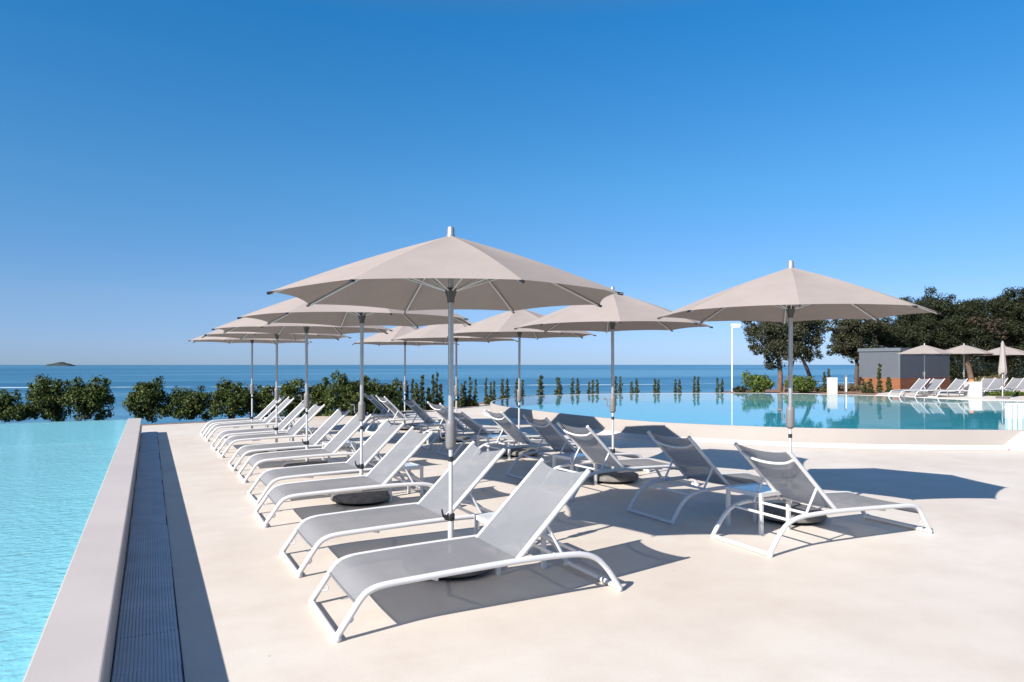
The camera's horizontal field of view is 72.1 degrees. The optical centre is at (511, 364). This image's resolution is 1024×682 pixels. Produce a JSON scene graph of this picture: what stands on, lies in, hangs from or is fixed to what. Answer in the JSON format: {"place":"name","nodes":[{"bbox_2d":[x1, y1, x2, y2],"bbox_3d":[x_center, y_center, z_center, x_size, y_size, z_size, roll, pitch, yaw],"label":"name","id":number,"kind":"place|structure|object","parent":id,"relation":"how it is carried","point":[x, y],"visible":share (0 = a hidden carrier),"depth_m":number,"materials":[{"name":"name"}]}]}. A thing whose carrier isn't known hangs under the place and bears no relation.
{"place":"outdoors","nodes":[
{"label":"outdoors","id":0,"kind":"place"},
{"bbox_2d":[0,419,125,676],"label":"pool water","id":1,"kind":"structure","parent":0,"point":[77,432],"depth_m":8.50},
{"bbox_2d":[0,420,126,681],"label":"pool floor","id":2,"kind":"structure","parent":0,"point":[24,641],"depth_m":7.81,"materials":[{"name":"teal tile"}]},
{"bbox_2d":[141,402,483,432],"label":"ground","id":3,"kind":"structure","parent":0,"point":[208,421],"depth_m":19.50,"materials":[{"name":"concrete"}]},
{"bbox_2d":[0,389,22,422],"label":"hedge shrub","id":4,"kind":"object","parent":3,"relation":"on","point":[7,400],"visible":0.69,"depth_m":21.42,"materials":[{"name":"green plant"}]},
{"bbox_2d":[0,404,40,421],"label":"hedge shrub","id":5,"kind":"object","parent":3,"relation":"on","point":[20,412],"visible":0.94,"depth_m":21.04,"materials":[{"name":"green plant"}]},
{"bbox_2d":[23,373,74,421],"bbox_3d":[-14.315,1.063,21.535,1.446,1.632,1.392,0,0,0],"label":"hedge shrub","id":6,"kind":"object","parent":3,"relation":"on","point":[42,396],"visible":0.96,"depth_m":21.38,"materials":[{"name":"green plant"}]},
{"bbox_2d":[22,418,141,681],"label":"pool wall","id":7,"kind":"structure","parent":3,"relation":"on","point":[77,641],"depth_m":3.89,"materials":[{"name":"concrete"}]},
{"bbox_2d":[54,374,115,420],"bbox_3d":[-13.095,1.050,21.651,1.671,1.505,1.275,0,0,0],"label":"hedge shrub","id":8,"kind":"object","parent":3,"relation":"on","point":[88,400],"visible":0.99,"depth_m":21.53,"materials":[{"name":"green plant"}]},
{"bbox_2d":[121,376,176,422],"bbox_3d":[-10.995,1.046,21.412,1.510,1.503,1.313,0,0,0],"label":"hedge shrub","id":9,"kind":"object","parent":3,"relation":"on","point":[152,396],"visible":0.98,"depth_m":21.19,"materials":[{"name":"green plant"}]},
{"bbox_2d":[163,385,212,420],"bbox_3d":[-9.892,1.197,21.563,1.408,1.150,1.219,0,0,0],"label":"hedge shrub","id":10,"kind":"object","parent":3,"relation":"on","point":[192,404],"visible":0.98,"depth_m":21.39,"materials":[{"name":"green plant"}]},
{"bbox_2d":[207,377,250,418],"bbox_3d":[-8.666,1.034,21.714,1.496,1.322,1.365,0,0,0],"label":"hedge shrub","id":11,"kind":"object","parent":3,"relation":"on","point":[234,400],"visible":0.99,"depth_m":21.45,"materials":[{"name":"green plant"}]},
{"bbox_2d":[242,384,280,416],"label":"hedge shrub","id":12,"kind":"object","parent":3,"relation":"on","point":[263,397],"visible":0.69,"depth_m":21.96,"materials":[{"name":"green plant"}]},
{"bbox_2d":[269,376,305,416],"bbox_3d":[-6.898,1.034,21.912,1.178,1.362,1.181,0,0,-36],"label":"hedge shrub","id":13,"kind":"object","parent":3,"relation":"on","point":[291,390],"visible":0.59,"depth_m":21.70,"materials":[{"name":"green plant"}]},
{"bbox_2d":[296,377,336,415],"bbox_3d":[-6.146,1.109,22.283,1.256,1.473,1.278,0,0,0],"label":"hedge shrub","id":14,"kind":"object","parent":3,"relation":"on","point":[315,394],"visible":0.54,"depth_m":22.06,"materials":[{"name":"green plant"}]},
{"bbox_2d":[322,370,367,416],"bbox_3d":[-5.279,0.974,22.063,1.434,1.679,1.231,0,0,0],"label":"hedge shrub","id":15,"kind":"object","parent":3,"relation":"on","point":[346,390],"visible":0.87,"depth_m":21.78,"materials":[{"name":"green plant"}]},
{"bbox_2d":[355,375,387,413],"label":"hedge shrub","id":16,"kind":"object","parent":3,"relation":"on","point":[373,388],"visible":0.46,"depth_m":22.40,"materials":[{"name":"green plant"}]},
{"bbox_2d":[378,377,403,412],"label":"hedge shrub","id":17,"kind":"object","parent":3,"relation":"on","point":[391,392],"visible":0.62,"depth_m":22.94,"materials":[{"name":"green plant"}]},
{"bbox_2d":[405,379,414,410],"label":"young shrub","id":18,"kind":"object","parent":3,"relation":"on","point":[407,408],"visible":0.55,"depth_m":24.75,"materials":[{"name":"green plant"}]},
{"bbox_2d":[413,383,420,406],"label":"young shrub","id":19,"kind":"object","parent":3,"relation":"on","point":[417,396],"visible":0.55,"depth_m":24.36,"materials":[{"name":"green plant"}]},
{"bbox_2d":[419,375,425,409],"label":"young shrub","id":20,"kind":"object","parent":3,"relation":"on","point":[422,397],"visible":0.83,"depth_m":24.94,"materials":[{"name":"green plant"}]},
{"bbox_2d":[424,387,433,409],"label":"young shrub","id":21,"kind":"object","parent":3,"relation":"on","point":[429,400],"visible":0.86,"depth_m":24.75,"materials":[{"name":"green plant"}]},
{"bbox_2d":[431,372,439,404],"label":"young shrub","id":22,"kind":"object","parent":3,"relation":"on","point":[434,391],"visible":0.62,"depth_m":25.17,"materials":[{"name":"green plant"}]},
{"bbox_2d":[454,380,465,406],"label":"young shrub","id":23,"kind":"object","parent":3,"relation":"on","point":[460,402],"visible":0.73,"depth_m":26.54,"materials":[{"name":"green plant"}]},
{"bbox_2d":[463,376,479,406],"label":"young shrub","id":24,"kind":"object","parent":3,"relation":"on","point":[469,401],"visible":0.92,"depth_m":26.95,"materials":[{"name":"green plant"}]},
{"bbox_2d":[483,378,497,404],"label":"young shrub","id":25,"kind":"object","parent":3,"relation":"on","point":[487,400],"visible":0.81,"depth_m":28.16,"materials":[{"name":"green plant"}]},
{"bbox_2d":[497,378,510,398],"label":"young shrub","id":26,"kind":"object","parent":3,"relation":"on","point":[506,393],"visible":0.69,"depth_m":31.26,"materials":[{"name":"green plant"}]},
{"bbox_2d":[536,375,544,395],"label":"young shrub","id":27,"kind":"object","parent":3,"relation":"on","point":[540,391],"visible":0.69,"depth_m":32.23,"materials":[{"name":"green plant"}]},
{"bbox_2d":[554,377,563,394],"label":"young shrub","id":28,"kind":"object","parent":3,"relation":"on","point":[558,391],"visible":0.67,"depth_m":32.73,"materials":[{"name":"green plant"}]},
{"bbox_2d":[569,378,580,394],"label":"young shrub","id":29,"kind":"object","parent":3,"relation":"on","point":[578,391],"visible":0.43,"depth_m":32.96,"materials":[{"name":"green plant"}]},
{"bbox_2d":[587,379,598,393],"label":"young shrub","id":30,"kind":"object","parent":3,"relation":"on","point":[589,391],"visible":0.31,"depth_m":33.18,"materials":[{"name":"green plant"}]},
{"bbox_2d":[614,376,622,393],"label":"young shrub","id":31,"kind":"object","parent":3,"relation":"on","point":[619,387],"visible":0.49,"depth_m":33.38,"materials":[{"name":"green plant"}]},
{"bbox_2d":[0,382,853,387],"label":"foam streak","id":32,"kind":"object","parent":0,"point":[477,385],"visible":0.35,"depth_m":198.10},
{"bbox_2d":[0,365,996,424],"bbox_3d":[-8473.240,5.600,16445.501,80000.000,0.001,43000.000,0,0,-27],"label":"sea","id":33,"kind":"structure","parent":0,"point":[125,379],"depth_m":334.65,"materials":[{"name":"liquid"}]},
{"bbox_2d":[0,0,1023,364],"label":"sky","id":34,"kind":"structure","parent":0,"point":[167,167],"materials":[{"name":"blue"}]},
{"bbox_2d":[111,404,1023,681],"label":"pool deck","id":35,"kind":"structure","parent":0,"point":[851,596],"depth_m":5.09,"materials":[{"name":"concrete"}]},
{"bbox_2d":[112,431,184,681],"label":"drain grating","id":36,"kind":"object","parent":35,"relation":"on","point":[148,648],"visible":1,"depth_m":4.84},
{"bbox_2d":[200,395,291,436],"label":"sun lounger","id":37,"kind":"object","parent":35,"relation":"on","point":[264,412],"visible":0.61,"depth_m":16.39,"materials":[{"name":"grey"}]},
{"bbox_2d":[188,335,311,433],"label":"parasol","id":38,"kind":"object","parent":35,"relation":"on","point":[229,340],"visible":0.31,"depth_m":15.77,"materials":[{"name":"fabric"}]},
{"bbox_2d":[204,397,304,441],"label":"sun lounger","id":39,"kind":"object","parent":35,"relation":"on","point":[284,404],"visible":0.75,"depth_m":15.35,"materials":[{"name":"grey"}]},
{"bbox_2d":[211,400,321,450],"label":"sun lounger","id":40,"kind":"object","parent":35,"relation":"on","point":[291,417],"visible":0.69,"depth_m":13.78,"materials":[{"name":"grey"}]},
{"bbox_2d":[202,329,350,451],"bbox_3d":[-4.366,0.261,13.052,2.524,2.679,2.524,0,0,19],"label":"parasol","id":41,"kind":"object","parent":35,"relation":"on","point":[248,335],"visible":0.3,"depth_m":13.28,"materials":[{"name":"fabric"}]},
{"bbox_2d":[217,403,338,457],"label":"sun lounger","id":42,"kind":"object","parent":35,"relation":"on","point":[300,424],"visible":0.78,"depth_m":12.81,"materials":[{"name":"grey"}]},
{"bbox_2d":[228,407,356,470],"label":"sun lounger","id":43,"kind":"object","parent":35,"relation":"on","point":[326,427],"visible":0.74,"depth_m":11.30,"materials":[{"name":"grey"}]},
{"bbox_2d":[212,318,392,466],"bbox_3d":[-3.131,0.262,10.703,2.524,2.679,2.524,0,0,31],"label":"parasol","id":44,"kind":"object","parent":35,"relation":"on","point":[249,325],"visible":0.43,"depth_m":10.70,"materials":[{"name":"fabric"}]},
{"bbox_2d":[237,414,380,482],"bbox_3d":[-2.895,1.162,10.292,2.038,0.877,0.753,0,0,-27],"label":"sun lounger","id":45,"kind":"object","parent":35,"relation":"on","point":[341,437],"visible":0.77,"depth_m":10.24,"materials":[{"name":"grey"}]},
{"bbox_2d":[247,419,423,505],"bbox_3d":[-2.179,1.162,8.771,2.038,0.877,0.753,0,0,-28],"label":"sun lounger","id":46,"kind":"object","parent":35,"relation":"on","point":[380,437],"visible":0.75,"depth_m":8.74,"materials":[{"name":"grey"}]},
{"bbox_2d":[322,441,355,462],"bbox_3d":[-2.700,1.405,10.961,0.430,0.390,0.430,0,0,-27],"label":"side table","id":47,"kind":"object","parent":35,"relation":"on","point":[347,444],"visible":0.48,"depth_m":10.89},
{"bbox_2d":[254,426,433,527],"bbox_3d":[-1.696,1.162,7.670,2.038,0.877,0.753,0,0,-27],"label":"sun lounger","id":48,"kind":"object","parent":35,"relation":"on","point":[389,465],"visible":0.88,"depth_m":7.63,"materials":[{"name":"grey"}]},
{"bbox_2d":[237,297,470,505],"bbox_3d":[-1.757,0.261,8.229,2.524,2.679,2.524,0,0,43],"label":"parasol","id":49,"kind":"object","parent":35,"relation":"on","point":[295,310],"visible":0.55,"depth_m":8.21,"materials":[{"name":"fabric"}]},
{"bbox_2d":[280,441,505,577],"bbox_3d":[-0.885,1.162,6.063,2.038,0.877,0.753,0,0,-28],"label":"sun lounger","id":50,"kind":"object","parent":35,"relation":"on","point":[473,464],"visible":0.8,"depth_m":6.02,"materials":[{"name":"grey"}]},
{"bbox_2d":[363,393,437,427],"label":"sun lounger","id":51,"kind":"object","parent":35,"relation":"on","point":[377,404],"visible":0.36,"depth_m":17.77,"materials":[{"name":"grey"}]},
{"bbox_2d":[365,395,444,433],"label":"sun lounger","id":52,"kind":"object","parent":35,"relation":"on","point":[392,408],"visible":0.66,"depth_m":16.73,"materials":[{"name":"grey"}]},
{"bbox_2d":[352,326,458,429],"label":"parasol","id":53,"kind":"object","parent":35,"relation":"on","point":[379,339],"visible":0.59,"depth_m":17.16,"materials":[{"name":"fabric"}]},
{"bbox_2d":[388,462,423,501],"bbox_3d":[-1.350,1.405,8.472,0.430,0.390,0.430,0,0,-30],"label":"side table","id":54,"kind":"object","parent":35,"relation":"on","point":[409,466],"visible":0.45,"depth_m":8.38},
{"bbox_2d":[420,422,445,443],"bbox_3d":[-1.615,1.405,14.444,0.430,0.390,0.430,0,0,-27],"label":"side table","id":55,"kind":"object","parent":35,"relation":"on","point":[428,425],"visible":0.65,"depth_m":14.47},
{"bbox_2d":[392,398,482,440],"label":"sun lounger","id":56,"kind":"object","parent":35,"relation":"on","point":[419,411],"visible":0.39,"depth_m":15.05,"materials":[{"name":"grey"}]},
{"bbox_2d":[267,226,623,579],"bbox_3d":[-0.478,0.261,5.491,2.524,2.678,2.524,0,0,-1],"label":"parasol","id":57,"kind":"object","parent":35,"relation":"on","point":[450,272],"visible":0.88,"depth_m":5.47,"materials":[{"name":"fabric"}]},
{"bbox_2d":[391,320,517,441],"bbox_3d":[-1.172,0.261,14.808,2.524,2.678,2.524,0,0,6],"label":"parasol","id":58,"kind":"object","parent":35,"relation":"on","point":[437,333],"visible":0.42,"depth_m":14.52,"materials":[{"name":"fabric"}]},
{"bbox_2d":[309,458,622,642],"bbox_3d":[-0.287,1.162,4.830,2.038,0.877,0.753,0,0,-27],"label":"sun lounger","id":59,"kind":"object","parent":35,"relation":"on","point":[512,530],"visible":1,"depth_m":4.80,"materials":[{"name":"grey"}]},
{"bbox_2d":[421,401,521,449],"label":"sun lounger","id":60,"kind":"object","parent":35,"relation":"on","point":[440,409],"visible":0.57,"depth_m":13.80,"materials":[{"name":"grey"}]},
{"bbox_2d":[477,434,509,458],"bbox_3d":[-0.315,1.405,12.009,0.430,0.390,0.430,0,0,-27],"label":"side table","id":61,"kind":"object","parent":35,"relation":"on","point":[491,436],"visible":0.66,"depth_m":11.91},
{"bbox_2d":[437,410,551,457],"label":"sun lounger","id":62,"kind":"object","parent":35,"relation":"on","point":[470,423],"visible":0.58,"depth_m":12.63,"materials":[{"name":"grey"}]},
{"bbox_2d":[474,512,545,575],"bbox_3d":[-0.019,1.405,5.604,0.430,0.390,0.430,0,0,-27],"label":"side table","id":63,"kind":"object","parent":35,"relation":"on","point":[483,517],"visible":0.31,"depth_m":5.55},
{"bbox_2d":[447,309,595,456],"bbox_3d":[0.132,0.262,12.409,2.524,2.679,2.524,0,0,38],"label":"parasol","id":64,"kind":"object","parent":35,"relation":"on","point":[503,325],"visible":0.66,"depth_m":12.12,"materials":[{"name":"fabric"}]},
{"bbox_2d":[478,409,576,449],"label":"sun lounger","id":65,"kind":"object","parent":35,"relation":"on","point":[508,426],"visible":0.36,"depth_m":11.39,"materials":[{"name":"grey"}]},
{"bbox_2d":[552,452,596,484],"bbox_3d":[0.843,1.405,9.456,0.430,0.390,0.430,0,0,-32],"label":"side table","id":66,"kind":"object","parent":35,"relation":"on","point":[571,455],"visible":0.49,"depth_m":9.38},
{"bbox_2d":[506,415,649,479],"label":"sun lounger","id":67,"kind":"object","parent":35,"relation":"on","point":[551,435],"visible":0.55,"depth_m":10.16,"materials":[{"name":"grey"}]},
{"bbox_2d":[514,286,712,483],"bbox_3d":[1.387,0.261,9.696,2.524,2.679,2.524,0,0,27],"label":"parasol","id":68,"kind":"object","parent":35,"relation":"on","point":[614,312],"visible":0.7,"depth_m":9.42,"materials":[{"name":"fabric"}]},
{"bbox_2d":[553,421,698,500],"bbox_3d":[1.400,1.162,9.074,2.038,0.877,0.753,0,0,-30],"label":"sun lounger","id":69,"kind":"object","parent":35,"relation":"on","point":[590,444],"visible":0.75,"depth_m":8.90,"materials":[{"name":"grey"}]},
{"bbox_2d":[627,430,811,524],"bbox_3d":[2.323,1.162,7.806,2.038,0.877,0.753,0,0,-28],"label":"sun lounger","id":70,"kind":"object","parent":35,"relation":"on","point":[688,458],"visible":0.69,"depth_m":7.58,"materials":[{"name":"grey"}]},
{"bbox_2d":[483,393,1023,450],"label":"curved pool wall","id":71,"kind":"structure","parent":35,"relation":"on","point":[906,439],"depth_m":13.87,"materials":[{"name":"concrete"}]},
{"bbox_2d":[726,483,790,534],"bbox_3d":[2.412,1.405,6.890,0.430,0.390,0.430,0,0,-31],"label":"side table","id":72,"kind":"object","parent":35,"relation":"on","point":[752,488],"visible":0.77,"depth_m":6.82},
{"bbox_2d":[657,260,940,524],"bbox_3d":[2.884,0.261,7.273,2.524,2.679,2.524,0,0,41],"label":"parasol","id":73,"kind":"object","parent":35,"relation":"on","point":[790,294],"visible":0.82,"depth_m":7.07,"materials":[{"name":"fabric"}]},
{"bbox_2d":[711,442,932,557],"bbox_3d":[2.910,1.162,6.579,2.038,0.877,0.753,0,0,-24],"label":"sun lounger","id":74,"kind":"object","parent":35,"relation":"on","point":[787,475],"visible":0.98,"depth_m":6.42,"materials":[{"name":"grey"}]},
{"bbox_2d":[1003,432,1023,449],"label":"white ramp","id":75,"kind":"structure","parent":35,"relation":"on","point":[1016,442],"depth_m":13.13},
{"bbox_2d":[493,393,1023,429],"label":"pool water","id":76,"kind":"structure","parent":0,"point":[834,411],"depth_m":19.60,"materials":[{"name":"liquid"}]},
{"bbox_2d":[722,377,1016,394],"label":"soil bank","id":77,"kind":"structure","parent":0,"point":[856,392],"depth_m":32.91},
{"bbox_2d":[731,324,740,391],"bbox_3d":[10.805,-0.291,34.000,0.490,3.381,0.200,0,0,0],"label":"street lamp","id":78,"kind":"object","parent":77,"relation":"on","point":[735,325],"visible":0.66,"depth_m":33.97,"materials":[{"name":"white metal"}]},
{"bbox_2d":[741,370,774,392],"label":"bush","id":79,"kind":"object","parent":77,"relation":"on","point":[751,382],"visible":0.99,"depth_m":32.41,"materials":[{"name":"green plant"}]},
{"bbox_2d":[741,320,832,391],"bbox_3d":[13.046,-0.610,33.350,4.402,3.970,2.721,0,0,0],"label":"tree","id":80,"kind":"object","parent":77,"relation":"on","point":[774,336],"visible":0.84,"depth_m":33.11,"materials":[{"name":"green plant"}]},
{"bbox_2d":[783,375,818,392],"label":"bush","id":81,"kind":"object","parent":77,"relation":"on","point":[801,384],"visible":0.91,"depth_m":32.16,"materials":[{"name":"green plant"}]},
{"bbox_2d":[821,368,830,391],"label":"young shrub","id":82,"kind":"object","parent":77,"relation":"on","point":[823,387],"visible":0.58,"depth_m":33.48,"materials":[{"name":"green plant"}]},
{"bbox_2d":[827,377,837,393],"bbox_3d":[14.216,0.932,31.200,0.360,0.735,0.320,0,0,0],"label":"white post box","id":83,"kind":"object","parent":77,"relation":"on","point":[832,385],"visible":0.91,"depth_m":31.05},
{"bbox_2d":[838,383,862,391],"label":"bush","id":84,"kind":"object","parent":77,"relation":"on","point":[851,387],"visible":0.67,"depth_m":34.30,"materials":[{"name":"green plant"}]},
{"bbox_2d":[825,319,893,388],"bbox_3d":[18.976,-0.676,38.757,3.637,4.433,2.108,0,0,-17],"label":"tree","id":85,"kind":"object","parent":77,"relation":"on","point":[847,340],"visible":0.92,"depth_m":38.30,"materials":[{"name":"green plant"}]},
{"bbox_2d":[861,379,874,392],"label":"young shrub","id":86,"kind":"object","parent":77,"relation":"on","point":[869,388],"visible":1,"depth_m":32.33,"materials":[{"name":"green plant"}]},
{"bbox_2d":[876,363,883,392],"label":"young shrub","id":87,"kind":"object","parent":77,"relation":"on","point":[879,385],"visible":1,"depth_m":32.56,"materials":[{"name":"green plant"}]},
{"bbox_2d":[859,317,934,347],"bbox_3d":[21.691,-0.618,40.059,4.481,4.232,2.994,0,0,0],"label":"tree","id":88,"kind":"object","parent":77,"relation":"on","point":[903,337],"visible":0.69,"depth_m":39.49,"materials":[{"name":"green plant"}]},
{"bbox_2d":[880,286,972,347],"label":"tree","id":89,"kind":"object","parent":77,"relation":"on","point":[942,305],"visible":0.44,"depth_m":40.15,"materials":[{"name":"green plant"}]},
{"bbox_2d":[940,341,999,382],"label":"tree","id":90,"kind":"object","parent":77,"relation":"on","point":[956,367],"visible":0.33,"depth_m":49.06,"materials":[{"name":"green plant"}]},
{"bbox_2d":[938,296,1010,380],"bbox_3d":[26.119,-1.061,39.916,3.729,5.556,3.201,0,0,13],"label":"tree","id":91,"kind":"object","parent":77,"relation":"on","point":[983,326],"visible":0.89,"depth_m":39.23,"materials":[{"name":"green plant"}]},
{"bbox_2d":[974,343,1023,382],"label":"tree","id":92,"kind":"object","parent":77,"relation":"on","point":[1015,368],"visible":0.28,"depth_m":49.46,"materials":[{"name":"green plant"}]},
{"bbox_2d":[975,285,1023,386],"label":"tree","id":93,"kind":"object","parent":77,"relation":"on","point":[1007,298],"visible":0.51,"depth_m":40.58,"materials":[{"name":"green plant"}]},
{"bbox_2d":[984,389,1023,395],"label":"bush","id":94,"kind":"object","parent":77,"relation":"on","point":[1005,393],"visible":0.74,"depth_m":28.28,"materials":[{"name":"green plant"}]},
{"bbox_2d":[1011,289,1023,359],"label":"tree","id":95,"kind":"object","parent":77,"relation":"on","point":[1019,308],"visible":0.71,"depth_m":40.05,"materials":[{"name":"green plant"}]},
{"bbox_2d":[858,348,949,389],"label":"pool house","id":96,"kind":"structure","parent":0,"point":[903,371],"depth_m":36.04,"materials":[{"name":"paint"}]},
{"bbox_2d":[876,390,1023,400],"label":"terrace","id":97,"kind":"structure","parent":0,"point":[953,394],"depth_m":27.77,"materials":[{"name":"concrete"}]},
{"bbox_2d":[888,378,934,396],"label":"sun lounger","id":98,"kind":"object","parent":97,"relation":"on","point":[919,385],"visible":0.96,"depth_m":27.92,"materials":[{"name":"grey"}]},
{"bbox_2d":[895,343,953,394],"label":"parasol","id":99,"kind":"object","parent":97,"relation":"on","point":[924,349],"visible":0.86,"depth_m":29.36,"materials":[{"name":"fabric"}]},
{"bbox_2d":[903,378,949,396],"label":"sun lounger","id":100,"kind":"object","parent":97,"relation":"on","point":[933,384],"visible":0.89,"depth_m":27.69,"materials":[{"name":"grey"}]},
{"bbox_2d":[925,378,972,396],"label":"sun lounger","id":101,"kind":"object","parent":97,"relation":"on","point":[956,384],"visible":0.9,"depth_m":27.57,"materials":[{"name":"grey"}]},
{"bbox_2d":[933,343,993,393],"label":"parasol","id":102,"kind":"object","parent":97,"relation":"on","point":[963,349],"visible":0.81,"depth_m":29.75,"materials":[{"name":"fabric"}]},
{"bbox_2d":[964,381,981,396],"bbox_3d":[18.292,0.963,27.900,0.500,0.585,0.460,0,0,8],"label":"towel box","id":103,"kind":"object","parent":97,"relation":"on","point":[974,388],"visible":0.83,"depth_m":27.69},
{"bbox_2d":[958,377,998,394],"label":"sun lounger","id":104,"kind":"object","parent":97,"relation":"on","point":[986,382],"visible":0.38,"depth_m":29.40,"materials":[{"name":"grey"}]},
{"bbox_2d":[982,378,1008,395],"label":"sun lounger","id":105,"kind":"object","parent":97,"relation":"on","point":[995,384],"visible":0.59,"depth_m":28.86,"materials":[{"name":"grey"}]},
{"bbox_2d":[973,346,1023,387],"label":"parasol","id":106,"kind":"object","parent":97,"relation":"on","point":[1008,351],"visible":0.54,"depth_m":29.54,"materials":[{"name":"fabric"}]},
{"bbox_2d":[995,341,1009,398],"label":"closed parasol","id":107,"kind":"object","parent":97,"relation":"on","point":[1002,368],"visible":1,"depth_m":26.14,"materials":[{"name":"fabric"}]},
{"bbox_2d":[988,378,1022,391],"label":"sun lounger","id":108,"kind":"object","parent":97,"relation":"on","point":[1013,382],"visible":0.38,"depth_m":29.73,"materials":[{"name":"grey"}]},
{"label":"pool floor","id":109,"kind":"structure","parent":0,"visible":0},
{"bbox_2d":[1005,403,1023,417],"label":"ribbed wall","id":110,"kind":"structure","parent":109,"relation":"on","point":[1014,410],"depth_m":16.35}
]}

